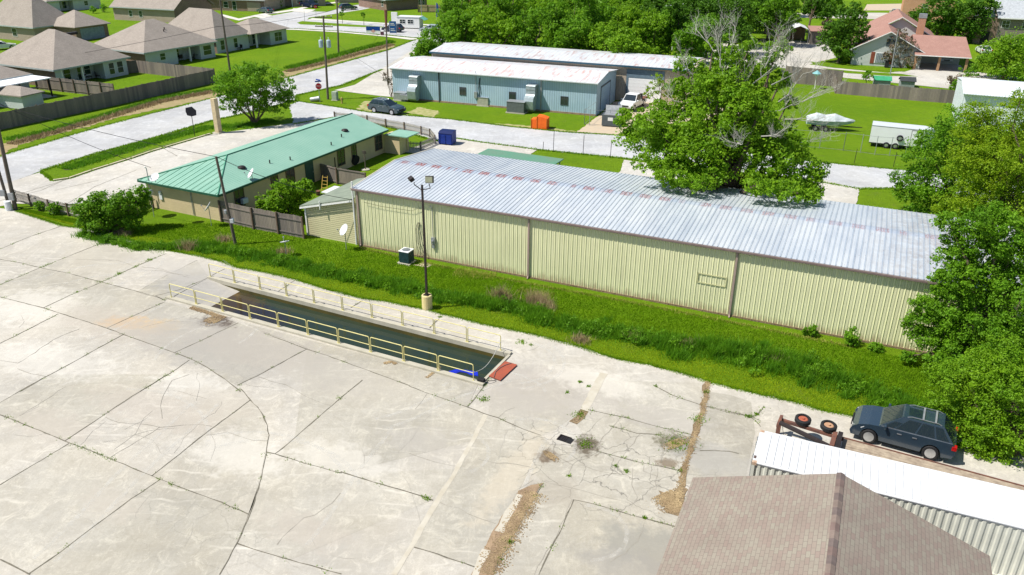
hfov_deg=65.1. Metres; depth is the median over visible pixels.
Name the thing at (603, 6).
wood tree
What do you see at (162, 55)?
window
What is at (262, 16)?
driveway
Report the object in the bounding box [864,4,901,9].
bare verge
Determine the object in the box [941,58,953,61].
parked truck
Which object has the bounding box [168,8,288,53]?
house
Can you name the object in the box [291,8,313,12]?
driveway
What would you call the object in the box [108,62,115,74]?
window
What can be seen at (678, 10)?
wood tree
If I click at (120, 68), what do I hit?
window
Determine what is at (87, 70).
window
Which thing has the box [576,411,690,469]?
concrete slab
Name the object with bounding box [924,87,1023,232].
feathery tree
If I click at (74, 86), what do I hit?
wooden fence
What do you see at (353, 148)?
window
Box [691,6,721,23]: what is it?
wood tree
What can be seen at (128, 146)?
ditch bank
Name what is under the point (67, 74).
window
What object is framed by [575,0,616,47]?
wood tree
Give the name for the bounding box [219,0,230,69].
utility pole
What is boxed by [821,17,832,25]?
purple tree
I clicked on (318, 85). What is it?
stop sign
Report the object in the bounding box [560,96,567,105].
window
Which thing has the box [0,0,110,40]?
house
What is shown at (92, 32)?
garage door
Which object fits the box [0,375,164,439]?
concrete slab
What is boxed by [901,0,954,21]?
orange brick house
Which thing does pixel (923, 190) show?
broad tree
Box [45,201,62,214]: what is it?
shrub
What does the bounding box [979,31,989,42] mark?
door
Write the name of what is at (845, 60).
garden bush
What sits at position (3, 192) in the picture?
utility pole
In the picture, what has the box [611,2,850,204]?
oak tree
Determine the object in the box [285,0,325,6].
house
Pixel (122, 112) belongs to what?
ditch straw
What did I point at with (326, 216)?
lean to shed
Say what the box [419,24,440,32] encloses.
parked car
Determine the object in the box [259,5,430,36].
street
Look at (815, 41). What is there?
door
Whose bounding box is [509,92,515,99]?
window
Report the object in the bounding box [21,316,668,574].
pavement cracks
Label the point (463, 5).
wood tree
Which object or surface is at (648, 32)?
wood tree
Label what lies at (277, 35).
window
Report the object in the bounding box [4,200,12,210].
white drum
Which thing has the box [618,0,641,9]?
wood tree
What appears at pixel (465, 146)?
driveway
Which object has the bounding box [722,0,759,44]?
wood tree
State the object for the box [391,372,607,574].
patch strips
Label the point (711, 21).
wood tree
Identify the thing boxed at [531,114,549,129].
orange dumpster
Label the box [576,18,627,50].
wood tree
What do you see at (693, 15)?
wood tree
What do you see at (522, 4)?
wood tree
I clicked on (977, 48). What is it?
parked car
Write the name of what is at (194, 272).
concrete slab
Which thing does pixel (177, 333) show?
concrete slab
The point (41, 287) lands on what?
concrete slab
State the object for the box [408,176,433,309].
lamp pole
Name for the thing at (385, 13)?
utility pole
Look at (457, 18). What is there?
wood tree
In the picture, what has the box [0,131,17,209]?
utility pole
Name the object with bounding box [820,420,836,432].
loose wheel
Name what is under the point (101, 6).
young shrub
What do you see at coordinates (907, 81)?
dog house
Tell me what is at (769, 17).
wood tree
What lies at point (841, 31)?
garden tree
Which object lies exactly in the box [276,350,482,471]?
concrete slab
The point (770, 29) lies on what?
wood tree
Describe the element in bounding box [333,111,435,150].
wooden fence
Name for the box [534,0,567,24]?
wood tree
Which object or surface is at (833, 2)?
wood tree
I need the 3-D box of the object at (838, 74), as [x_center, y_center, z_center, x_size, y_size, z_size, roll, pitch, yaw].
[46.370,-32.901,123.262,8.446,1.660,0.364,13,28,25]
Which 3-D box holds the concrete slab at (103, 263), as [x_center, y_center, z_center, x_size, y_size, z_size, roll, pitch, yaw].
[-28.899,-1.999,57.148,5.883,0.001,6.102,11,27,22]
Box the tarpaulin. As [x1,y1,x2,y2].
[449,369,477,375]
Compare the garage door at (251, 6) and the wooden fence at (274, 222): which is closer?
the wooden fence at (274, 222)
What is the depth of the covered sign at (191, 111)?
87.84 m
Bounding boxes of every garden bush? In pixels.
[254,192,271,210]
[263,177,316,217]
[840,54,850,63]
[947,74,964,85]
[948,79,957,89]
[958,62,982,76]
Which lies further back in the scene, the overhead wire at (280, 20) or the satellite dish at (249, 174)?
the overhead wire at (280, 20)
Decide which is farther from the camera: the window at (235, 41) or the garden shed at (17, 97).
the window at (235, 41)
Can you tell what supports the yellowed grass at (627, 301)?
on the ground at (864, 112)
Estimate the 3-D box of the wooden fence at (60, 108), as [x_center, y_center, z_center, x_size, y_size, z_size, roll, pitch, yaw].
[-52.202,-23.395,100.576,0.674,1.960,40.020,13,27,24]
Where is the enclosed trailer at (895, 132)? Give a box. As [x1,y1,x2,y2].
[869,121,934,148]
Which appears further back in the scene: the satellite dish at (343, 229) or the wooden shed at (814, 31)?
the wooden shed at (814, 31)
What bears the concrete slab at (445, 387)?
on the concrete apron
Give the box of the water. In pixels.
[211,292,501,378]
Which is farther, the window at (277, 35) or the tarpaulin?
the window at (277, 35)
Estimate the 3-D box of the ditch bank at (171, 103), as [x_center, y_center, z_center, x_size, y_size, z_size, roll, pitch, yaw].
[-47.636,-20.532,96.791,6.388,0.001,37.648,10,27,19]
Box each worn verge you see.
[357,101,369,109]
[364,109,575,131]
[408,107,438,116]
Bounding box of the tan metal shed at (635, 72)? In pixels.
[429,42,705,104]
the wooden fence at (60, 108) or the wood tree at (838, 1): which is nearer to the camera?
the wooden fence at (60, 108)
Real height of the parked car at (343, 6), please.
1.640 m
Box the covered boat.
[806,113,861,131]
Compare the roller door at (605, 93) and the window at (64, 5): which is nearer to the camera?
the roller door at (605, 93)
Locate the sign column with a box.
[210,98,224,133]
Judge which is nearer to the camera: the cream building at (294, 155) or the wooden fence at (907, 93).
the cream building at (294, 155)
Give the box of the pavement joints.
[0,226,763,574]
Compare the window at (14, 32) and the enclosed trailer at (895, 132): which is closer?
the enclosed trailer at (895, 132)
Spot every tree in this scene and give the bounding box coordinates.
[211,60,297,122]
[435,0,466,28]
[441,7,479,42]
[451,0,470,9]
[462,0,486,12]
[462,3,512,37]
[467,11,522,44]
[477,0,505,6]
[483,0,520,39]
[492,26,522,45]
[508,0,524,40]
[510,6,554,47]
[511,0,532,22]
[524,1,539,24]
[527,0,554,30]
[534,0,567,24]
[538,7,589,44]
[542,0,594,44]
[550,12,594,49]
[571,0,609,21]
[574,6,593,18]
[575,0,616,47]
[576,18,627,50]
[588,24,649,53]
[607,0,640,22]
[608,4,629,23]
[610,4,644,42]
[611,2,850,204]
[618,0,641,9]
[626,8,671,55]
[639,3,658,44]
[641,9,678,47]
[643,0,664,11]
[643,73,680,108]
[660,1,689,54]
[671,18,711,58]
[676,5,697,51]
[683,0,704,20]
[690,12,723,53]
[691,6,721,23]
[695,0,736,57]
[714,0,729,25]
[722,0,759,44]
[724,0,755,55]
[747,0,768,40]
[758,0,802,45]
[761,2,779,39]
[784,1,801,24]
[800,0,834,28]
[815,0,870,62]
[819,0,840,20]
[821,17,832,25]
[835,0,844,5]
[861,70,873,81]
[880,28,920,67]
[887,103,999,215]
[899,199,1023,373]
[903,0,1002,43]
[921,332,1023,467]
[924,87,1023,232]
[972,26,1023,81]
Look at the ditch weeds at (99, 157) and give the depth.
92.06 m
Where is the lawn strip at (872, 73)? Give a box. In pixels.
[822,68,911,75]
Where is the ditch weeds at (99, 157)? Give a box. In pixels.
[2,39,395,169]
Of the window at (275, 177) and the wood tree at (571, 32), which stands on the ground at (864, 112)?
the wood tree at (571, 32)
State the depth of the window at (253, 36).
150.30 m
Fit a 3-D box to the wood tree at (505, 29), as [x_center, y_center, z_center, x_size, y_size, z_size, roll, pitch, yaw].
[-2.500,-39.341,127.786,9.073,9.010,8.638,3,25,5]
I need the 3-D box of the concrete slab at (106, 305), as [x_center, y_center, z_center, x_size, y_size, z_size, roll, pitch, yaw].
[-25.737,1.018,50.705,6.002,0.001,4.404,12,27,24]
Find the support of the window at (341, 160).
in the cream building at (294, 155)
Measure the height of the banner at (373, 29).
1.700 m
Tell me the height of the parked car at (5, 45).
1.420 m
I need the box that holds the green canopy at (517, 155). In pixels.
[478,148,563,164]
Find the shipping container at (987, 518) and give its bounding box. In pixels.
[749,430,1023,574]
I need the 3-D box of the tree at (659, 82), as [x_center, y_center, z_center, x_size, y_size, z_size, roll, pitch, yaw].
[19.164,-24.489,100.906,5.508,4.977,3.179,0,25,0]
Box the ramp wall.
[207,278,506,359]
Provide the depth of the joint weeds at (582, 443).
38.62 m
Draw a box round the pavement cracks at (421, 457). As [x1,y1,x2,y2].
[1,259,751,574]
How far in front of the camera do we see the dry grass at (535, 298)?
51.41 m
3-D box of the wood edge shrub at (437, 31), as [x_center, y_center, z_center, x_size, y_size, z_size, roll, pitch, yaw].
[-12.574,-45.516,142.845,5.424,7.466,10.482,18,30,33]
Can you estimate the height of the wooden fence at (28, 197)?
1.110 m
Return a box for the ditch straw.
[5,43,395,144]
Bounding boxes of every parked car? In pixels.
[0,41,16,47]
[256,7,273,12]
[338,3,357,9]
[367,97,405,114]
[381,23,404,31]
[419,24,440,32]
[849,403,958,459]
[975,45,992,53]
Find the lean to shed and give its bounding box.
[299,178,363,243]
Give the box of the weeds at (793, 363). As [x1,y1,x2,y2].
[70,227,950,415]
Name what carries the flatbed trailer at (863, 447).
on the concrete apron
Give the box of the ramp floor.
[174,279,238,305]
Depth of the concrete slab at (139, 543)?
31.65 m
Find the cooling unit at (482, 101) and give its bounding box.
[476,97,488,106]
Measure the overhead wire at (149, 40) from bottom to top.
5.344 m
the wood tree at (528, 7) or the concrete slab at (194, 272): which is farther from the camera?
the wood tree at (528, 7)
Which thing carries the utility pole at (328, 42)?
on the ground at (864, 112)
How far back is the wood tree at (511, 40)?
131.36 m
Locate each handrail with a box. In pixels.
[169,283,473,380]
[208,263,500,350]
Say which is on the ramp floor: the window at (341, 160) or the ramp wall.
the ramp wall
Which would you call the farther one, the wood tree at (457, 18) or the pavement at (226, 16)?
the pavement at (226, 16)
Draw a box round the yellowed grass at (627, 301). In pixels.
[358,246,852,348]
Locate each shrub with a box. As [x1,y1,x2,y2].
[33,201,44,210]
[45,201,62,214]
[70,184,154,233]
[89,5,96,12]
[99,3,106,11]
[409,33,441,56]
[415,9,461,48]
[801,327,808,335]
[807,323,819,336]
[844,326,861,346]
[867,342,885,353]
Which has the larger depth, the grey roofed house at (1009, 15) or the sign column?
the grey roofed house at (1009, 15)
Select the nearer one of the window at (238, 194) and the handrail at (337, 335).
the handrail at (337, 335)
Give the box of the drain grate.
[556,434,573,443]
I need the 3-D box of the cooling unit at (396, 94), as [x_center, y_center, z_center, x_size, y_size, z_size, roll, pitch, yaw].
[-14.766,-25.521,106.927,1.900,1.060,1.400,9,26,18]
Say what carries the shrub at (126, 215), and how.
on the ground at (864, 112)
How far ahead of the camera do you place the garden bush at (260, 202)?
65.12 m
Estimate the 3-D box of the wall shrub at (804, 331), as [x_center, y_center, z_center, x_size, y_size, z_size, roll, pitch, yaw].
[17.394,2.625,47.531,0.470,0.642,0.410,9,26,18]
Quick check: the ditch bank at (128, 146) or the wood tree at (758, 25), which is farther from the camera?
the wood tree at (758, 25)
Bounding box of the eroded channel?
[471,483,542,574]
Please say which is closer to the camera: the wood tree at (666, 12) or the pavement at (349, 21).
the wood tree at (666, 12)
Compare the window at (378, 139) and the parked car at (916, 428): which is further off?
the window at (378, 139)
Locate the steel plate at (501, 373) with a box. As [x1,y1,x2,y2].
[489,361,516,380]
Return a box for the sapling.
[382,69,392,96]
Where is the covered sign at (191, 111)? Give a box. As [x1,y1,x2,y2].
[185,107,195,135]
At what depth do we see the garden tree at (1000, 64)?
122.73 m
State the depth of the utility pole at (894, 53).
126.16 m
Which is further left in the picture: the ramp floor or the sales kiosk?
the ramp floor
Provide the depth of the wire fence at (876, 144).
83.89 m
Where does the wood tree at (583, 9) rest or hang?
on the ground at (864, 112)
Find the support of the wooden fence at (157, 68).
on the ground at (864, 112)
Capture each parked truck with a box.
[299,0,318,7]
[618,92,646,110]
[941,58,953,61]
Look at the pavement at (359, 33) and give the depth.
166.13 m
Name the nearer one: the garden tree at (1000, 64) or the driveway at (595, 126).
the driveway at (595, 126)
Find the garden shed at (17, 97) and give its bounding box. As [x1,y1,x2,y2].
[0,85,44,108]
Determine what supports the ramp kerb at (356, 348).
on the ground at (864, 112)
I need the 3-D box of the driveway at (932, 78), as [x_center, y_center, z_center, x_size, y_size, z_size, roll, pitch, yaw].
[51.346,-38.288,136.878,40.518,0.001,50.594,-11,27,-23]
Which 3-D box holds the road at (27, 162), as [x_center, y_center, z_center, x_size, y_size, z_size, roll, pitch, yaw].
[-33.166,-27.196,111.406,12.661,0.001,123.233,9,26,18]
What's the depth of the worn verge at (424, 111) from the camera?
100.73 m
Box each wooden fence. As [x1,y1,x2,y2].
[0,69,214,129]
[14,190,84,216]
[34,76,113,94]
[112,196,154,219]
[126,60,214,76]
[217,200,304,238]
[320,163,365,184]
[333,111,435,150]
[418,5,442,11]
[783,71,954,102]
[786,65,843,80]
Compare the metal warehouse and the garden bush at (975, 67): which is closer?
the metal warehouse
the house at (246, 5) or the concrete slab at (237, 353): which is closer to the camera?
the concrete slab at (237, 353)
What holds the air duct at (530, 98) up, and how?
attached to the blue metal shed at (575, 90)
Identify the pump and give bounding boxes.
[477,377,494,382]
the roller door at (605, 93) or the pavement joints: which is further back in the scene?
the roller door at (605, 93)
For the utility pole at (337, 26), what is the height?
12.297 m
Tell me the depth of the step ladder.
71.67 m
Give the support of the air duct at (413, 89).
attached to the blue metal shed at (575, 90)
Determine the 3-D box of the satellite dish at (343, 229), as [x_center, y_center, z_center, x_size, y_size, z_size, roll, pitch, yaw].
[-12.294,-3.663,58.757,0.773,1.993,0.782,6,25,11]
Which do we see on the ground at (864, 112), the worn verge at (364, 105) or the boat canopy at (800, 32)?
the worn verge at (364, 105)
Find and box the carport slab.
[913,63,963,72]
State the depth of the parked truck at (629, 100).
102.44 m
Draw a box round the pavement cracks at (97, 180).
[0,139,184,201]
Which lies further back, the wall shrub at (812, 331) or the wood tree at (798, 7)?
the wood tree at (798, 7)
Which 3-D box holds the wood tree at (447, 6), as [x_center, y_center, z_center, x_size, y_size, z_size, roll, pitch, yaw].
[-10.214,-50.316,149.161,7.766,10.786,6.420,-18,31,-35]
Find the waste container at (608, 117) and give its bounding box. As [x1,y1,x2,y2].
[602,105,621,126]
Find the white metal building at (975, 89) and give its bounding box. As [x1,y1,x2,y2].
[952,77,1023,130]
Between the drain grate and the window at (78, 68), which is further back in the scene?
the window at (78, 68)
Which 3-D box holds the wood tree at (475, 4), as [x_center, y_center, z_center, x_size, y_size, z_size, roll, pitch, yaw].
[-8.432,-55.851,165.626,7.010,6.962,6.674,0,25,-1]
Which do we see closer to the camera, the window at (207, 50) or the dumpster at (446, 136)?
the dumpster at (446, 136)
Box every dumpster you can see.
[438,129,455,144]
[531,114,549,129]
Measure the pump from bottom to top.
0.219 m
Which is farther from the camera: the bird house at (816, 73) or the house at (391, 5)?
the house at (391, 5)
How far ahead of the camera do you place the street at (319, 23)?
179.59 m
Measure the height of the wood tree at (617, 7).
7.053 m
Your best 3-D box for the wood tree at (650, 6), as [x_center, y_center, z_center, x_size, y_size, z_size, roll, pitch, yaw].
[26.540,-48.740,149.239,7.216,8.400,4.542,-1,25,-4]
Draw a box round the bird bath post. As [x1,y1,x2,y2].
[361,151,369,170]
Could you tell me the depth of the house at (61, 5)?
201.09 m
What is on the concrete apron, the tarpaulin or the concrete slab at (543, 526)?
the concrete slab at (543, 526)
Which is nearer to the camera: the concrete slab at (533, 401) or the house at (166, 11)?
the concrete slab at (533, 401)
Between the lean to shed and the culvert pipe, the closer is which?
the lean to shed
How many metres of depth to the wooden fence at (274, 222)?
62.18 m
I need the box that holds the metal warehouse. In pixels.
[350,148,1023,356]
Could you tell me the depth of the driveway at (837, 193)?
72.16 m
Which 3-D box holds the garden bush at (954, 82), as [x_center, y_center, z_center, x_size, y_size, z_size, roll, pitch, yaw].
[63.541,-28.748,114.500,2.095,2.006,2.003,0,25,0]
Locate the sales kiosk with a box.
[391,12,427,27]
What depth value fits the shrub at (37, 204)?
66.17 m
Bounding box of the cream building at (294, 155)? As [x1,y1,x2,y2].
[137,113,419,220]
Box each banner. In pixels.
[366,26,379,34]
[389,21,396,34]
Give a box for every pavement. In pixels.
[223,2,334,19]
[286,29,417,39]
[308,18,428,24]
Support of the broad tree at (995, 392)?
on the ground at (864, 112)
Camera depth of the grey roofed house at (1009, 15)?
158.12 m
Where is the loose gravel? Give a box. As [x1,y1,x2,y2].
[190,306,712,574]
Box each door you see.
[80,26,105,39]
[247,2,260,10]
[304,161,314,183]
[600,82,609,111]
[628,78,661,102]
[814,34,822,43]
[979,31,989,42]
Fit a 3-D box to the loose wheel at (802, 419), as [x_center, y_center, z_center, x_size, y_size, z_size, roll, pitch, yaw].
[13.649,6.212,37.620,0.740,0.308,0.754,0,25,0]
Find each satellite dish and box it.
[149,173,158,181]
[201,202,211,225]
[244,168,252,179]
[337,224,347,248]
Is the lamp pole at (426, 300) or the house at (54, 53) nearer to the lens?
the lamp pole at (426, 300)
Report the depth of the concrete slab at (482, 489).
34.47 m
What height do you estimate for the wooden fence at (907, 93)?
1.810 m
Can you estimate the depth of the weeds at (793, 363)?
47.46 m
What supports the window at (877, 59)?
in the pink roofed house at (934, 49)
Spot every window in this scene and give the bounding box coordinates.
[11,28,17,36]
[62,1,66,8]
[63,69,71,79]
[76,67,81,79]
[83,65,90,74]
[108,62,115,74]
[116,61,123,72]
[159,53,165,60]
[202,44,211,55]
[220,40,224,49]
[223,1,228,7]
[232,1,236,9]
[233,38,237,47]
[233,188,245,205]
[252,34,255,44]
[270,174,278,188]
[274,31,282,41]
[285,168,295,182]
[337,148,345,166]
[351,144,356,157]
[374,134,382,150]
[459,87,465,95]
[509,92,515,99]
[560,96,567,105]
[874,52,889,63]
[1001,20,1010,27]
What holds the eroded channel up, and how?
on the concrete apron
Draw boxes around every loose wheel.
[794,413,811,426]
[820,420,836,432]
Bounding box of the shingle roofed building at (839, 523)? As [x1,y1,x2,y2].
[656,472,991,574]
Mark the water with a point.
(478, 361)
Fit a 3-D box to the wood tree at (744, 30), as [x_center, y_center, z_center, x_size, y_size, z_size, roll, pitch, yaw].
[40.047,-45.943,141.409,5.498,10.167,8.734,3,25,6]
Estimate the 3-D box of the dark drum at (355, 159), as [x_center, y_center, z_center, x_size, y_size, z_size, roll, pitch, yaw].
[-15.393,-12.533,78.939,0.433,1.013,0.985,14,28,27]
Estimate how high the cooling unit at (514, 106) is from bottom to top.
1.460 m
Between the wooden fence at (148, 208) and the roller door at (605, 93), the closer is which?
the wooden fence at (148, 208)
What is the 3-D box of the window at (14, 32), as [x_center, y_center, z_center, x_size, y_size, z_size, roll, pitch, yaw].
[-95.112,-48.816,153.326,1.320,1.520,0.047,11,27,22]
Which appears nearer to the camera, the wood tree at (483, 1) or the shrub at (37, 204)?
the shrub at (37, 204)
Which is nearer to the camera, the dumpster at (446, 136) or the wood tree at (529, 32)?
the dumpster at (446, 136)
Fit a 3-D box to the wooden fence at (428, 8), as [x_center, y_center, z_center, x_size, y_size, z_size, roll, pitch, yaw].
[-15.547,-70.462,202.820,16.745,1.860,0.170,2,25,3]
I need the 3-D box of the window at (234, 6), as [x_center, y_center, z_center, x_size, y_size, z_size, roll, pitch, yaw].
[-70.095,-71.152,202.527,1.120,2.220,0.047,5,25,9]
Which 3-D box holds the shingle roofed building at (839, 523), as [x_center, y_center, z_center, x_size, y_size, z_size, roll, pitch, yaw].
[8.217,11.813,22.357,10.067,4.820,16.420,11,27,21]
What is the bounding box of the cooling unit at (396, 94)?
[393,91,407,101]
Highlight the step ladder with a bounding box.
[321,175,327,190]
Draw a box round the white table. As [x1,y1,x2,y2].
[321,186,338,192]
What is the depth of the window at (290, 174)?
70.88 m
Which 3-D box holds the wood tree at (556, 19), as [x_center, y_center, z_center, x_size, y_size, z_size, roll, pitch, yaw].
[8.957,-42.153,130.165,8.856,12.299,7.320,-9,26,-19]
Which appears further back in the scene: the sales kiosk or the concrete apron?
the sales kiosk
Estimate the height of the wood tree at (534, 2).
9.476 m
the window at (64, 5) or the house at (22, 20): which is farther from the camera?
the window at (64, 5)
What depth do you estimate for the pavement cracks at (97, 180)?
73.24 m
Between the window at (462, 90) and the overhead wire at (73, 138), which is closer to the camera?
the overhead wire at (73, 138)
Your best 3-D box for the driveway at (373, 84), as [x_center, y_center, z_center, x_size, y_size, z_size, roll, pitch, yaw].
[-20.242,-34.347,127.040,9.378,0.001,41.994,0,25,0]
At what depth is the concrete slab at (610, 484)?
35.24 m
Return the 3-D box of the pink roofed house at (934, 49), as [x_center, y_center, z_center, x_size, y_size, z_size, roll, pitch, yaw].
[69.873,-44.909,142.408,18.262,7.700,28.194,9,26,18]
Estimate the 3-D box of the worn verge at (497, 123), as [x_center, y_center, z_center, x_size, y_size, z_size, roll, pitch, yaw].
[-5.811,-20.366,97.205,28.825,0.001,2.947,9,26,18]
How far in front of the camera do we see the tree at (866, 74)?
118.12 m
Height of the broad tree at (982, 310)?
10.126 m
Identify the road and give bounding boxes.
[0,38,445,184]
[289,102,1023,196]
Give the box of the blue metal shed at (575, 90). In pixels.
[388,56,617,115]
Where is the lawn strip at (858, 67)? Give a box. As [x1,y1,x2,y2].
[811,62,911,71]
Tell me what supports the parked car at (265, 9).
on the ground at (864, 112)
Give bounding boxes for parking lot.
[0,117,332,205]
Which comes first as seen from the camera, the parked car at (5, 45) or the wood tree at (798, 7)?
the parked car at (5, 45)
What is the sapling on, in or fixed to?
on the ground at (864, 112)
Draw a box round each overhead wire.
[1,104,150,167]
[1,105,215,156]
[85,27,212,52]
[217,9,335,26]
[217,157,351,199]
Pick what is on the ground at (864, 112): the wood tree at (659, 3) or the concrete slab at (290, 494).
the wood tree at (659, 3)
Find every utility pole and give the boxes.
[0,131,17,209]
[0,172,8,200]
[215,156,236,244]
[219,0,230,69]
[315,15,332,98]
[336,0,339,52]
[384,10,388,83]
[890,30,898,74]
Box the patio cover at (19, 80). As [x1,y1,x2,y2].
[0,75,52,95]
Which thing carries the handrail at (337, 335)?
on the concrete apron
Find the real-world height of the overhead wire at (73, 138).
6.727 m
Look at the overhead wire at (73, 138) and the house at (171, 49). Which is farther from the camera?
the house at (171, 49)
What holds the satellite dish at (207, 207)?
on the ground at (864, 112)
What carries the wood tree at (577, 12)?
on the ground at (864, 112)
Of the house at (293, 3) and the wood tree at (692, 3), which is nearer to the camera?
the wood tree at (692, 3)
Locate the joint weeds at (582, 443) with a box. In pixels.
[0,243,770,573]
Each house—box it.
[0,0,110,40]
[0,29,130,84]
[0,65,32,87]
[43,0,100,10]
[94,19,217,64]
[109,0,213,22]
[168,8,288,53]
[210,0,284,11]
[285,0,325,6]
[335,0,358,2]
[359,0,426,10]
[813,70,820,88]
[850,9,971,71]
[873,75,891,84]
[899,76,916,86]
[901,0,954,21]
[966,0,1023,44]
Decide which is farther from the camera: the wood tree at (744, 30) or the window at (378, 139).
the wood tree at (744, 30)
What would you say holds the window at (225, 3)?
in the house at (246, 5)
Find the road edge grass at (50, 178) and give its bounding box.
[0,28,905,189]
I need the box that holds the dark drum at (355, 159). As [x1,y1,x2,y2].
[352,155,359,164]
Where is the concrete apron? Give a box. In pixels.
[0,208,1023,574]
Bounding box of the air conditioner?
[397,247,416,265]
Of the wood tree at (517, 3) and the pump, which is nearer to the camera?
the pump
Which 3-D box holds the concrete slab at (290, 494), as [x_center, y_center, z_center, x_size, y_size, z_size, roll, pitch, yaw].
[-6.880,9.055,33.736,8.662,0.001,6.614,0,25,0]
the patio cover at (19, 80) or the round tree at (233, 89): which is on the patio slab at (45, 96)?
the patio cover at (19, 80)
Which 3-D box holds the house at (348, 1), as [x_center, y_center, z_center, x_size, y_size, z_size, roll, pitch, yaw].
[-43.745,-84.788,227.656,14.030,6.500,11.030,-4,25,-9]
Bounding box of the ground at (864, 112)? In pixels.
[0,0,1023,442]
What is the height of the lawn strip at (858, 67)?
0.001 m
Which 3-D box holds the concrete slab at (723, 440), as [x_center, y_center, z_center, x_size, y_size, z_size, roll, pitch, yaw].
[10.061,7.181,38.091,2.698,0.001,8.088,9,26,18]
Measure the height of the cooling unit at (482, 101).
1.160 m
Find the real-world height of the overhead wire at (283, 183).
3.198 m
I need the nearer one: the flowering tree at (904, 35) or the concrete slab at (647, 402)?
the concrete slab at (647, 402)
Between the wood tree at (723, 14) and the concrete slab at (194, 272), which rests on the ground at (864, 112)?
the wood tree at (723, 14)
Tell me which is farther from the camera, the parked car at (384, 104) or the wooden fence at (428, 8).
the wooden fence at (428, 8)
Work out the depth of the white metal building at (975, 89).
94.87 m
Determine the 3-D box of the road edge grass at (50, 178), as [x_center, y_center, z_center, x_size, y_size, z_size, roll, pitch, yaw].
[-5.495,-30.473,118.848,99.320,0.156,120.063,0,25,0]
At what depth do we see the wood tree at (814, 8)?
177.61 m
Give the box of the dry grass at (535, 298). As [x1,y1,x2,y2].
[109,225,786,361]
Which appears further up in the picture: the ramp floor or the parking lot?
the parking lot
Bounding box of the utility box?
[331,91,339,100]
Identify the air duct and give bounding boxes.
[399,75,420,100]
[524,84,537,110]
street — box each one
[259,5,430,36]
[297,21,381,26]
[797,13,899,19]
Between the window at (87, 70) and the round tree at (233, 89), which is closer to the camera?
the round tree at (233, 89)
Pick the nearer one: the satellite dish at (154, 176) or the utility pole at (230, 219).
the utility pole at (230, 219)
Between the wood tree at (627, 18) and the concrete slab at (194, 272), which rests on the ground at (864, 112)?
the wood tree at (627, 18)
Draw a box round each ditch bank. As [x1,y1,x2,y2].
[0,92,218,154]
[64,130,184,169]
[279,45,394,77]
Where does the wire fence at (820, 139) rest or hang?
on the ground at (864, 112)
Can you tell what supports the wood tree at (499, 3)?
on the ground at (864, 112)
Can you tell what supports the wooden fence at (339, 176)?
on the ground at (864, 112)
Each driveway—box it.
[253,14,271,17]
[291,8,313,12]
[337,51,414,96]
[408,139,535,153]
[577,101,738,134]
[619,160,683,178]
[703,40,1016,88]
[816,180,858,203]
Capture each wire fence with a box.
[787,129,846,150]
[843,132,925,158]
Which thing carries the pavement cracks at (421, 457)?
on the concrete apron
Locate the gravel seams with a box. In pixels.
[570,381,707,486]
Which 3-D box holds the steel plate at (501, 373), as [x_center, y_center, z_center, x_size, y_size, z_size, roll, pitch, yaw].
[-0.497,4.510,43.482,0.764,0.030,1.880,13,28,26]
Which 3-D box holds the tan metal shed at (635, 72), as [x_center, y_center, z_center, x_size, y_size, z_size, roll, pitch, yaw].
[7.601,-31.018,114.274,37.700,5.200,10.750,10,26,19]
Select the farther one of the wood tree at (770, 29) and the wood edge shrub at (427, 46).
the wood tree at (770, 29)
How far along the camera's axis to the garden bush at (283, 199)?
63.29 m
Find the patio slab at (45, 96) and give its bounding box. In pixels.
[42,94,54,97]
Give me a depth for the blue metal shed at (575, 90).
103.09 m
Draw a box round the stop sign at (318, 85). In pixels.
[315,79,321,98]
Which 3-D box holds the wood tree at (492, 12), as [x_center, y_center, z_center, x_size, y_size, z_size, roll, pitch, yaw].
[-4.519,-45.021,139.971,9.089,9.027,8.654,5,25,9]
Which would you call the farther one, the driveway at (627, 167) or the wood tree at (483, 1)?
the wood tree at (483, 1)
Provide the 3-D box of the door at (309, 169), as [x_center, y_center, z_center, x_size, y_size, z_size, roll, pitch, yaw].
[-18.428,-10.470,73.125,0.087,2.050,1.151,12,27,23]
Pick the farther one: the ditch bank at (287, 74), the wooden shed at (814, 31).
the wooden shed at (814, 31)
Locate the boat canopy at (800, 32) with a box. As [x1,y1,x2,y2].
[785,23,809,43]
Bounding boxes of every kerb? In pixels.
[53,133,210,179]
[165,275,511,385]
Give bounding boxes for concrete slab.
[0,268,99,306]
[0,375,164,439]
[0,444,158,572]
[30,480,248,574]
[41,243,165,280]
[45,282,164,327]
[108,302,236,351]
[139,261,207,299]
[153,401,267,513]
[175,323,304,384]
[239,454,453,558]
[245,323,477,405]
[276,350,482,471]
[414,416,548,565]
[489,376,597,434]
[494,484,572,574]
[530,444,681,525]
[539,500,673,574]
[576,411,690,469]
[589,380,702,432]
[684,392,754,483]
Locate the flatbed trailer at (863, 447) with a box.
[775,415,1023,489]
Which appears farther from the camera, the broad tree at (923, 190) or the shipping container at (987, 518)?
the broad tree at (923, 190)
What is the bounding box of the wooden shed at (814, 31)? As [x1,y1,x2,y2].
[807,26,826,43]
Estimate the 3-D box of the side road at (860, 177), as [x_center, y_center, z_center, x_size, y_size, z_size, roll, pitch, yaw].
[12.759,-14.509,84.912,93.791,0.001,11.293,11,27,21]
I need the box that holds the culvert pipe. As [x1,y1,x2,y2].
[310,96,319,101]
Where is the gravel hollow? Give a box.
[659,485,686,515]
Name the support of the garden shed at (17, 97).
on the ground at (864, 112)

